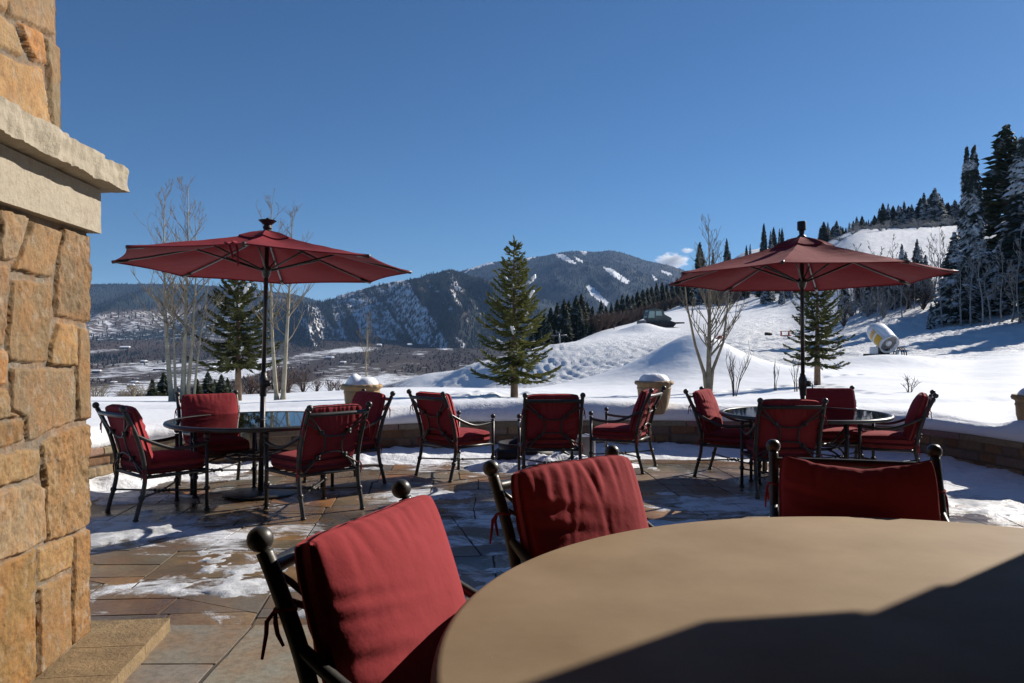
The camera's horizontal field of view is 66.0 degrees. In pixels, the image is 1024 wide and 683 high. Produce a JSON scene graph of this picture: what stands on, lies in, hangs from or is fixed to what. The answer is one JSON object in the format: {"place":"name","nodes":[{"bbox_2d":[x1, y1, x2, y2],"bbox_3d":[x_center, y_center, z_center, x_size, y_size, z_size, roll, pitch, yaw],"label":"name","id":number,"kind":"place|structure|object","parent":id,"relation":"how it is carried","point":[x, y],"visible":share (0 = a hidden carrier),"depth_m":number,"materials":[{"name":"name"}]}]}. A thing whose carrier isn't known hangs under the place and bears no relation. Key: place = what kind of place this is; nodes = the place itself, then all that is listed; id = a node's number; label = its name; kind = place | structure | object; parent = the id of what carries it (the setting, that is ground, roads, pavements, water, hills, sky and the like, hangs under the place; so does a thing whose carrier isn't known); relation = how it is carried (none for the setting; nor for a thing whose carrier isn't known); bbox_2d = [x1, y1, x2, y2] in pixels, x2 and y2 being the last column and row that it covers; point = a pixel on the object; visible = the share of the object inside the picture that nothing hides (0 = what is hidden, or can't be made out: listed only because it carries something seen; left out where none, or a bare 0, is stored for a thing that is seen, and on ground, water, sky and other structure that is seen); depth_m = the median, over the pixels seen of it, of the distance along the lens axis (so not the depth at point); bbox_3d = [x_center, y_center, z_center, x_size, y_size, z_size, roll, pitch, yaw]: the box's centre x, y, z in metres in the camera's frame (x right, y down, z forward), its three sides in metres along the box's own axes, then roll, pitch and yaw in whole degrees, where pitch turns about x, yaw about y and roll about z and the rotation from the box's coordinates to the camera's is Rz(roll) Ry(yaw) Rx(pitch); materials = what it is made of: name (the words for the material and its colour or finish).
{"place":"outdoors","nodes":[
{"label":"outdoors","id":0,"kind":"place"},
{"bbox_2d":[86,284,316,339],"bbox_3d":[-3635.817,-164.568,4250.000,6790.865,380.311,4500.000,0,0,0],"label":"ridge","id":1,"kind":"structure","parent":0,"point":[125,323],"depth_m":2505.80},
{"bbox_2d":[89,282,318,340],"bbox_3d":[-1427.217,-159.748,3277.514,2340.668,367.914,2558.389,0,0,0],"label":"slope forest","id":2,"kind":"object","parent":1,"relation":"on","point":[141,290],"visible":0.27,"depth_m":3215.02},
{"bbox_2d":[161,627,252,682],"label":"terrace base","id":3,"kind":"object","parent":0,"point":[207,674],"depth_m":3.41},
{"bbox_2d":[123,625,321,682],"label":"terrace floor","id":4,"kind":"structure","parent":3,"relation":"on","point":[194,652],"depth_m":3.47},
{"bbox_2d":[0,0,169,682],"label":"stone pillar","id":5,"kind":"structure","parent":4,"relation":"on","point":[56,181],"depth_m":3.18,"materials":[{"name":"stone"}]},
{"bbox_2d":[246,479,477,682],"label":"patio chair","id":6,"kind":"object","parent":4,"relation":"on","point":[383,592],"visible":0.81,"depth_m":1.81,"materials":[{"name":"fabric"}]},
{"bbox_2d":[483,445,653,568],"bbox_3d":[0.397,0.904,2.688,0.697,0.979,0.774,0,0,-41],"label":"patio chair","id":7,"kind":"object","parent":4,"relation":"on","point":[559,504],"visible":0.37,"depth_m":2.73,"materials":[{"name":"fabric"}]},
{"bbox_2d":[430,516,1023,682],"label":"stone table","id":8,"kind":"object","parent":4,"relation":"on","point":[814,599],"visible":1,"depth_m":1.92,"materials":[{"name":"stone"}]},
{"bbox_2d":[765,439,949,521],"bbox_3d":[1.313,0.904,2.919,0.691,0.979,0.774,0,0,15],"label":"patio chair","id":9,"kind":"object","parent":4,"relation":"on","point":[802,486],"visible":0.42,"depth_m":3.09,"materials":[{"name":"fabric"}]},
{"bbox_2d":[90,339,526,396],"bbox_3d":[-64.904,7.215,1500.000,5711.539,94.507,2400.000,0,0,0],"label":"valley floor","id":10,"kind":"structure","parent":0,"point":[128,372],"depth_m":1328.75,"materials":[{"name":"snow"}]},
{"bbox_2d":[90,337,502,364],"bbox_3d":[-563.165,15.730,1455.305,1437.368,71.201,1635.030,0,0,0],"label":"valley forest","id":11,"kind":"object","parent":10,"relation":"on","point":[103,356],"visible":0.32,"depth_m":1451.39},
{"bbox_2d":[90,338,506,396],"bbox_3d":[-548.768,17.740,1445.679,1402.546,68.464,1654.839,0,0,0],"label":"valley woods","id":12,"kind":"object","parent":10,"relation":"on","point":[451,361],"visible":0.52,"depth_m":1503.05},
{"bbox_2d":[244,269,542,347],"bbox_3d":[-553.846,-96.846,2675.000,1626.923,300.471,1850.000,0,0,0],"label":"craggy mountain","id":13,"kind":"structure","parent":0,"point":[420,326],"depth_m":2251.66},
{"bbox_2d":[233,268,547,348],"bbox_3d":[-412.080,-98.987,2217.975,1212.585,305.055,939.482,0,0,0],"label":"mountain forest","id":14,"kind":"object","parent":13,"relation":"on","point":[327,303],"visible":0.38,"depth_m":2247.33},
{"bbox_2d":[90,462,730,626],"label":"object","id":15,"kind":"structure","parent":0,"point":[256,616],"depth_m":6.37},
{"bbox_2d":[55,0,1023,301],"label":"sky","id":16,"kind":"structure","parent":0,"point":[421,137],"materials":[{"name":"blue"}]},
{"bbox_2d":[89,459,1023,626],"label":"patio floor","id":17,"kind":"structure","parent":0,"point":[120,569],"depth_m":6.67,"materials":[{"name":"stone"}]},
{"bbox_2d":[92,402,209,521],"bbox_3d":[-3.180,1.019,6.965,0.671,0.979,0.774,0,0,43],"label":"patio chair","id":18,"kind":"object","parent":17,"relation":"on","point":[136,454],"visible":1,"depth_m":6.83,"materials":[{"name":"fabric"}]},
{"bbox_2d":[174,390,256,494],"bbox_3d":[-3.089,1.019,8.204,0.671,0.979,0.774,0,0,-34],"label":"patio chair","id":19,"kind":"object","parent":17,"relation":"on","point":[212,404],"visible":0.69,"depth_m":8.21,"materials":[{"name":"fabric"}]},
{"bbox_2d":[163,411,321,504],"bbox_3d":[-2.487,1.134,7.800,1.768,0.749,1.768,0,0,-23],"label":"glass table","id":20,"kind":"object","parent":17,"relation":"on","point":[253,422],"visible":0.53,"depth_m":7.55,"materials":[{"name":"glass"}]},
{"bbox_2d":[111,218,411,498],"bbox_3d":[-2.460,0.139,7.901,2.678,2.764,2.675,0,0,12],"label":"patio umbrella","id":21,"kind":"object","parent":17,"relation":"on","point":[266,255],"visible":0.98,"depth_m":7.97,"materials":[{"name":"fabric"}]},
{"bbox_2d":[263,401,371,519],"bbox_3d":[-1.736,1.019,7.039,0.774,0.979,0.670,0,0,44],"label":"patio chair","id":22,"kind":"object","parent":17,"relation":"on","point":[326,438],"visible":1,"depth_m":6.89,"materials":[{"name":"fabric"}]},
{"bbox_2d":[302,388,394,490],"bbox_3d":[-1.744,1.019,8.429,0.774,0.979,0.671,0,0,-41],"label":"patio chair","id":23,"kind":"object","parent":17,"relation":"on","point":[378,407],"visible":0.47,"depth_m":8.35,"materials":[{"name":"metal"}]},
{"bbox_2d":[406,389,494,482],"bbox_3d":[-0.680,1.019,8.819,0.774,0.979,0.671,0,0,-44],"label":"patio chair","id":24,"kind":"object","parent":17,"relation":"on","point":[440,419],"visible":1,"depth_m":8.67,"materials":[{"name":"fabric"}]},
{"bbox_2d":[491,433,595,459],"bbox_3d":[0.376,1.296,9.712,1.281,0.393,0.682,0,0,-14],"label":"fire pit","id":25,"kind":"object","parent":17,"relation":"on","point":[507,449],"visible":0.38,"depth_m":9.48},
{"bbox_2d":[517,393,585,470],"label":"patio chair","id":26,"kind":"object","parent":17,"relation":"on","point":[550,422],"visible":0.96,"depth_m":8.28,"materials":[{"name":"fabric"}]},
{"bbox_2d":[86,460,1023,617],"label":"snow patches","id":27,"kind":"object","parent":17,"relation":"on","point":[234,585],"visible":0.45,"depth_m":6.31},
{"bbox_2d":[88,420,1023,478],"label":"garden wall","id":28,"kind":"structure","parent":17,"relation":"on","point":[990,452],"depth_m":9.68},
{"bbox_2d":[341,373,382,402],"bbox_3d":[-2.020,0.737,10.620,0.563,0.614,0.563,0,0,0],"label":"garden urn","id":29,"kind":"object","parent":28,"relation":"on","point":[353,384],"visible":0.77,"depth_m":10.44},
{"bbox_2d":[1010,388,1023,419],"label":"garden urn","id":30,"kind":"object","parent":28,"relation":"on","point":[1018,397],"visible":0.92,"depth_m":8.72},
{"bbox_2d":[89,442,1023,515],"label":"snow drift","id":31,"kind":"object","parent":17,"relation":"on","point":[974,479],"visible":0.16,"depth_m":9.35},
{"bbox_2d":[589,386,665,473],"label":"patio chair","id":32,"kind":"object","parent":17,"relation":"on","point":[634,431],"visible":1,"depth_m":9.14,"materials":[{"name":"fabric"}]},
{"bbox_2d":[683,386,765,481],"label":"patio chair","id":33,"kind":"object","parent":17,"relation":"on","point":[706,410],"visible":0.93,"depth_m":8.74,"materials":[{"name":"fabric"}]},
{"bbox_2d":[739,398,827,498],"bbox_3d":[2.656,1.019,7.771,0.670,0.979,0.774,0,0,3],"label":"patio chair","id":34,"kind":"object","parent":17,"relation":"on","point":[792,427],"visible":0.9,"depth_m":7.54,"materials":[{"name":"fabric"}]},
{"bbox_2d":[719,406,894,484],"bbox_3d":[3.143,1.134,8.500,1.768,0.749,1.768,0,0,-23],"label":"glass table","id":35,"kind":"object","parent":17,"relation":"on","point":[846,417],"visible":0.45,"depth_m":8.20,"materials":[{"name":"glass"}]},
{"bbox_2d":[668,221,957,398],"bbox_3d":[3.149,0.099,8.546,2.822,2.812,2.822,0,-2,0],"label":"patio umbrella","id":36,"kind":"object","parent":17,"relation":"on","point":[801,262],"visible":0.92,"depth_m":8.57,"materials":[{"name":"fabric"}]},
{"bbox_2d":[798,386,875,459],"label":"patio chair","id":37,"kind":"object","parent":17,"relation":"on","point":[840,397],"visible":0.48,"depth_m":9.28,"materials":[{"name":"fabric"}]},
{"bbox_2d":[858,390,938,461],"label":"patio chair","id":38,"kind":"object","parent":17,"relation":"on","point":[909,437],"visible":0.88,"depth_m":8.31,"materials":[{"name":"fabric"}]},
{"bbox_2d":[90,225,1023,408],"bbox_3d":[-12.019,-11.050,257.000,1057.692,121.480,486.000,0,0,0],"label":"ski slope","id":39,"kind":"structure","parent":0,"point":[965,362],"depth_m":43.72,"materials":[{"name":"snow"}]},
{"bbox_2d":[146,378,159,395],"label":"conifer tree","id":40,"kind":"object","parent":39,"relation":"on","point":[152,391],"visible":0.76,"depth_m":35.91,"materials":[{"name":"green plant"}]},
{"bbox_2d":[156,373,167,395],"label":"conifer tree","id":41,"kind":"object","parent":39,"relation":"on","point":[162,388],"visible":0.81,"depth_m":36.84,"materials":[{"name":"green plant"}]},
{"bbox_2d":[131,232,215,400],"bbox_3d":[-9.052,-0.656,21.174,1.351,4.605,1.848,0,0,44],"label":"aspen tree","id":42,"kind":"object","parent":39,"relation":"on","point":[174,365],"visible":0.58,"depth_m":20.97,"materials":[{"name":"grey plant"}]},
{"bbox_2d":[130,179,225,400],"bbox_3d":[-9.132,-1.392,21.201,1.959,6.085,2.422,0,0,14],"label":"aspen tree","id":43,"kind":"object","parent":39,"relation":"on","point":[169,374],"visible":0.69,"depth_m":20.97,"materials":[{"name":"grey plant"}]},
{"bbox_2d":[150,175,210,397],"bbox_3d":[-8.829,-1.401,21.049,2.334,6.109,1.389,0,0,44],"label":"aspen tree","id":44,"kind":"object","parent":39,"relation":"on","point":[183,365],"visible":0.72,"depth_m":20.97,"materials":[{"name":"grey plant"}]},
{"bbox_2d":[164,202,233,394],"bbox_3d":[-8.331,-1.057,21.161,1.926,5.436,1.717,0,0,0],"label":"aspen tree","id":45,"kind":"object","parent":39,"relation":"on","point":[188,383],"visible":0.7,"depth_m":21.02,"materials":[{"name":"grey plant"}]},
{"bbox_2d":[180,278,218,393],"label":"aspen tree","id":46,"kind":"object","parent":39,"relation":"on","point":[196,369],"visible":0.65,"depth_m":20.97,"materials":[{"name":"grey plant"}]},
{"bbox_2d":[201,371,215,393],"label":"conifer tree","id":47,"kind":"object","parent":39,"relation":"on","point":[208,387],"visible":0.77,"depth_m":36.86,"materials":[{"name":"green plant"}]},
{"bbox_2d":[213,374,229,392],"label":"conifer tree","id":48,"kind":"object","parent":39,"relation":"on","point":[220,387],"visible":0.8,"depth_m":35.89,"materials":[{"name":"green plant"}]},
{"bbox_2d":[186,279,288,400],"bbox_3d":[-7.560,-0.381,21.937,2.341,4.165,2.514,0,0,28],"label":"spruce tree","id":49,"kind":"object","parent":39,"relation":"on","point":[238,364],"visible":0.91,"depth_m":21.80,"materials":[{"name":"green plant"}]},
{"bbox_2d":[232,373,258,393],"bbox_3d":[-11.183,1.854,33.968,1.457,1.093,1.338,0,0,0],"label":"bare bush","id":50,"kind":"object","parent":39,"relation":"on","point":[251,383],"visible":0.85,"depth_m":33.98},
{"bbox_2d":[267,359,295,392],"bbox_3d":[-9.898,1.442,33.045,1.440,1.589,1.350,0,0,-33],"label":"bare bush","id":51,"kind":"object","parent":39,"relation":"on","point":[278,380],"visible":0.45,"depth_m":32.98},
{"bbox_2d":[249,189,313,399],"bbox_3d":[-6.275,-1.250,21.088,2.005,5.729,1.796,0,0,-45],"label":"aspen tree","id":52,"kind":"object","parent":39,"relation":"on","point":[275,384],"visible":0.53,"depth_m":20.96,"materials":[{"name":"grey plant"}]},
{"bbox_2d":[258,200,311,399],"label":"aspen tree","id":53,"kind":"object","parent":39,"relation":"on","point":[283,385],"visible":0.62,"depth_m":20.97,"materials":[{"name":"grey plant"}]},
{"bbox_2d":[293,368,313,391],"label":"bare bush","id":54,"kind":"object","parent":39,"relation":"on","point":[302,388],"visible":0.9,"depth_m":45.92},
{"bbox_2d":[356,311,379,376],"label":"young aspen","id":55,"kind":"object","parent":39,"relation":"on","point":[367,336],"visible":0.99,"depth_m":29.98,"materials":[{"name":"brown plant"}]},
{"bbox_2d":[470,235,561,396],"bbox_3d":[0.102,-0.629,19.930,2.320,4.182,2.471,0,0,0],"label":"spruce tree","id":56,"kind":"object","parent":39,"relation":"on","point":[516,357],"visible":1,"depth_m":19.81,"materials":[{"name":"green plant"}]},
{"bbox_2d":[86,398,1023,448],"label":"snow bank","id":57,"kind":"structure","parent":39,"relation":"on","point":[998,420],"depth_m":10.73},
{"bbox_2d":[634,373,673,414],"bbox_3d":[1.980,0.722,11.000,0.547,0.564,0.547,0,0,0],"label":"garden urn","id":58,"kind":"object","parent":57,"relation":"on","point":[657,381],"visible":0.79,"depth_m":10.83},
{"bbox_2d":[551,312,561,343],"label":"conifer tree","id":59,"kind":"object","parent":39,"relation":"on","point":[555,324],"visible":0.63,"depth_m":147.45,"materials":[{"name":"green plant"}]},
{"bbox_2d":[558,310,573,342],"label":"conifer tree","id":60,"kind":"object","parent":39,"relation":"on","point":[567,331],"visible":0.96,"depth_m":144.61,"materials":[{"name":"green plant"}]},
{"bbox_2d":[559,299,573,341],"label":"conifer tree","id":61,"kind":"object","parent":39,"relation":"on","point":[563,309],"visible":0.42,"depth_m":151.55,"materials":[{"name":"green plant"}]},
{"bbox_2d":[569,296,587,340],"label":"conifer tree","id":62,"kind":"object","parent":39,"relation":"on","point":[576,307],"visible":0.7,"depth_m":149.37,"materials":[{"name":"green plant"}]},
{"bbox_2d":[574,308,586,338],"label":"conifer tree","id":63,"kind":"object","parent":39,"relation":"on","point":[580,330],"visible":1,"depth_m":147.59,"materials":[{"name":"green plant"}]},
{"bbox_2d":[578,294,590,335],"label":"conifer tree","id":64,"kind":"object","parent":39,"relation":"on","point":[582,302],"visible":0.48,"depth_m":157.40,"materials":[{"name":"green plant"}]},
{"bbox_2d":[585,312,611,331],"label":"brush thicket","id":65,"kind":"object","parent":39,"relation":"on","point":[599,326],"visible":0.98,"depth_m":149.56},
{"bbox_2d":[677,287,695,306],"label":"conifer tree","id":66,"kind":"object","parent":39,"relation":"on","point":[689,294],"visible":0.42,"depth_m":223.85,"materials":[{"name":"green plant"}]},
{"bbox_2d":[694,242,706,268],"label":"conifer tree","id":67,"kind":"object","parent":39,"relation":"on","point":[697,265],"visible":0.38,"depth_m":299.28,"materials":[{"name":"green plant"}]},
{"bbox_2d":[674,215,748,391],"bbox_3d":[5.817,-1.092,22.401,1.669,5.212,2.018,0,0,39],"label":"bare tree","id":68,"kind":"object","parent":39,"relation":"on","point":[708,376],"visible":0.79,"depth_m":22.46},
{"bbox_2d":[726,341,751,395],"bbox_3d":[5.464,0.659,19.012,0.627,1.381,0.409,0,0,20],"label":"bare shrub","id":69,"kind":"object","parent":39,"relation":"on","point":[731,371],"visible":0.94,"depth_m":19.00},
{"bbox_2d":[759,224,767,251],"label":"conifer tree","id":70,"kind":"object","parent":39,"relation":"on","point":[764,240],"visible":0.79,"depth_m":344.46,"materials":[{"name":"green plant"}]},
{"bbox_2d":[758,291,773,303],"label":"conifer tree","id":71,"kind":"object","parent":39,"relation":"on","point":[765,297],"visible":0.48,"depth_m":193.80,"materials":[{"name":"green plant"}]},
{"bbox_2d":[783,289,855,384],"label":"spruce tree","id":72,"kind":"object","parent":39,"relation":"on","point":[816,350],"visible":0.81,"depth_m":22.84,"materials":[{"name":"green plant"}]},
{"bbox_2d":[818,222,831,241],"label":"conifer tree","id":73,"kind":"object","parent":39,"relation":"on","point":[823,234],"visible":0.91,"depth_m":299.28,"materials":[{"name":"green plant"}]},
{"bbox_2d":[834,289,850,312],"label":"conifer tree","id":74,"kind":"object","parent":39,"relation":"on","point":[845,293],"visible":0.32,"depth_m":104.71,"materials":[{"name":"green plant"}]},
{"bbox_2d":[831,306,853,326],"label":"brush thicket","id":75,"kind":"object","parent":39,"relation":"on","point":[845,315],"visible":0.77,"depth_m":91.74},
{"bbox_2d":[856,296,876,316],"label":"brush thicket","id":76,"kind":"object","parent":39,"relation":"on","point":[867,313],"visible":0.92,"depth_m":95.93,"materials":[{"name":"grey plant"}]},
{"bbox_2d":[876,203,888,226],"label":"conifer tree","id":77,"kind":"object","parent":39,"relation":"on","point":[882,217],"visible":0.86,"depth_m":294.49,"materials":[{"name":"green plant"}]},
{"bbox_2d":[863,323,906,355],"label":"snow gun","id":78,"kind":"object","parent":39,"relation":"on","point":[883,338],"visible":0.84,"depth_m":41.74,"materials":[{"name":"white metal"}]},
{"bbox_2d":[870,287,899,317],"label":"brush thicket","id":79,"kind":"object","parent":39,"relation":"on","point":[883,310],"visible":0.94,"depth_m":92.86,"materials":[{"name":"grey plant"}]},
{"bbox_2d":[893,205,904,227],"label":"conifer tree","id":80,"kind":"object","parent":39,"relation":"on","point":[898,215],"visible":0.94,"depth_m":294.24,"materials":[{"name":"green plant"}]},
{"bbox_2d":[892,285,920,308],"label":"brush thicket","id":81,"kind":"object","parent":39,"relation":"on","point":[904,301],"visible":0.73,"depth_m":96.95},
{"bbox_2d":[911,239,922,286],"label":"conifer tree","id":82,"kind":"object","parent":39,"relation":"on","point":[917,252],"visible":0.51,"depth_m":107.73,"materials":[{"name":"green plant"}]},
{"bbox_2d":[910,285,933,309],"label":"brush thicket","id":83,"kind":"object","parent":39,"relation":"on","point":[924,301],"visible":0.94,"depth_m":93.91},
{"bbox_2d":[916,193,928,226],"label":"conifer tree","id":84,"kind":"object","parent":39,"relation":"on","point":[923,206],"visible":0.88,"depth_m":289.53,"materials":[{"name":"green plant"}]},
{"bbox_2d":[916,255,935,298],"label":"conifer tree","id":85,"kind":"object","parent":39,"relation":"on","point":[925,261],"visible":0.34,"depth_m":102.77,"materials":[{"name":"green plant"}]},
{"bbox_2d":[925,303,935,328],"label":"conifer tree","id":86,"kind":"object","parent":39,"relation":"on","point":[930,323],"visible":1,"depth_m":77.84,"materials":[{"name":"green plant"}]},
{"bbox_2d":[917,188,951,226],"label":"conifer tree","id":87,"kind":"object","parent":39,"relation":"on","point":[935,211],"visible":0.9,"depth_m":286.61,"materials":[{"name":"green plant"}]},
{"bbox_2d":[929,246,950,327],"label":"frosted aspen","id":88,"kind":"object","parent":39,"relation":"on","point":[939,280],"visible":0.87,"depth_m":78.97,"materials":[{"name":"grey plant"}]},
{"bbox_2d":[949,200,959,225],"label":"conifer tree","id":89,"kind":"object","parent":39,"relation":"on","point":[954,210],"visible":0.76,"depth_m":294.22,"materials":[{"name":"green plant"}]},
{"bbox_2d":[926,232,987,324],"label":"conifer tree","id":90,"kind":"object","parent":39,"relation":"on","point":[950,309],"visible":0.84,"depth_m":79.21,"materials":[{"name":"green plant"}]},
{"bbox_2d":[952,260,965,325],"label":"frosted aspen","id":91,"kind":"object","parent":39,"relation":"on","point":[960,261],"visible":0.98,"depth_m":76.95,"materials":[{"name":"grey plant"}]},
{"bbox_2d":[956,146,969,250],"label":"conifer tree","id":92,"kind":"object","parent":39,"relation":"on","point":[964,177],"visible":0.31,"depth_m":91.86,"materials":[{"name":"green plant"}]},
{"bbox_2d":[960,239,982,325],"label":"frosted aspen","id":93,"kind":"object","parent":39,"relation":"on","point":[972,272],"visible":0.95,"depth_m":75.96,"materials":[{"name":"grey plant"}]},
{"bbox_2d":[960,145,987,262],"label":"conifer tree","id":94,"kind":"object","parent":39,"relation":"on","point":[974,222],"visible":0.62,"depth_m":89.58,"materials":[{"name":"green plant"}]},
{"bbox_2d":[967,230,999,314],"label":"conifer tree","id":95,"kind":"object","parent":39,"relation":"on","point":[980,240],"visible":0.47,"depth_m":83.36,"materials":[{"name":"green plant"}]},
{"bbox_2d":[967,237,1001,325],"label":"frosted aspen","id":96,"kind":"object","parent":39,"relation":"on","point":[980,282],"visible":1,"depth_m":74.93,"materials":[{"name":"grey plant"}]},
{"bbox_2d":[972,258,997,323],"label":"frosted aspen","id":97,"kind":"object","parent":39,"relation":"on","point":[990,320],"visible":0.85,"depth_m":75.96,"materials":[{"name":"grey plant"}]},
{"bbox_2d":[979,124,1017,256],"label":"pine tree","id":98,"kind":"object","parent":39,"relation":"on","point":[997,174],"visible":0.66,"depth_m":97.71,"materials":[{"name":"green plant"}]},
{"bbox_2d":[977,241,1021,314],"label":"conifer tree","id":99,"kind":"object","parent":39,"relation":"on","point":[1007,306],"visible":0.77,"depth_m":81.34,"materials":[{"name":"green plant"}]},
{"bbox_2d":[992,241,1016,322],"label":"frosted aspen","id":100,"kind":"object","parent":39,"relation":"on","point":[1002,262],"visible":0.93,"depth_m":75.97,"materials":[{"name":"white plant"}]},
{"bbox_2d":[994,136,1023,307],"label":"conifer tree","id":101,"kind":"object","parent":39,"relation":"on","point":[1011,224],"visible":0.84,"depth_m":85.44,"materials":[{"name":"green plant"}]},
{"bbox_2d":[1004,260,1023,321],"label":"frosted aspen","id":102,"kind":"object","parent":39,"relation":"on","point":[1013,302],"visible":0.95,"depth_m":74.93,"materials":[{"name":"grey plant"}]},
{"bbox_2d":[1007,226,1023,322],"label":"frosted aspen","id":103,"kind":"object","parent":39,"relation":"on","point":[1017,272],"visible":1,"depth_m":73.94,"materials":[{"name":"grey plant"}]},
{"bbox_2d":[460,250,684,314],"bbox_3d":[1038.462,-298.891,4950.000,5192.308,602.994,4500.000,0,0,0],"label":"ski mountain","id":104,"kind":"structure","parent":0,"point":[595,290],"depth_m":3830.41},
{"bbox_2d":[462,249,683,306],"bbox_3d":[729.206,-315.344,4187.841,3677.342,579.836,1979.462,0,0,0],"label":"ridge forest","id":105,"kind":"object","parent":104,"relation":"on","point":[584,270],"visible":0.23,"depth_m":4021.80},
{"bbox_2d":[637,308,684,326],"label":"snow groomer","id":106,"kind":"object","parent":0,"point":[656,317],"visible":0.78,"depth_m":140.82,"materials":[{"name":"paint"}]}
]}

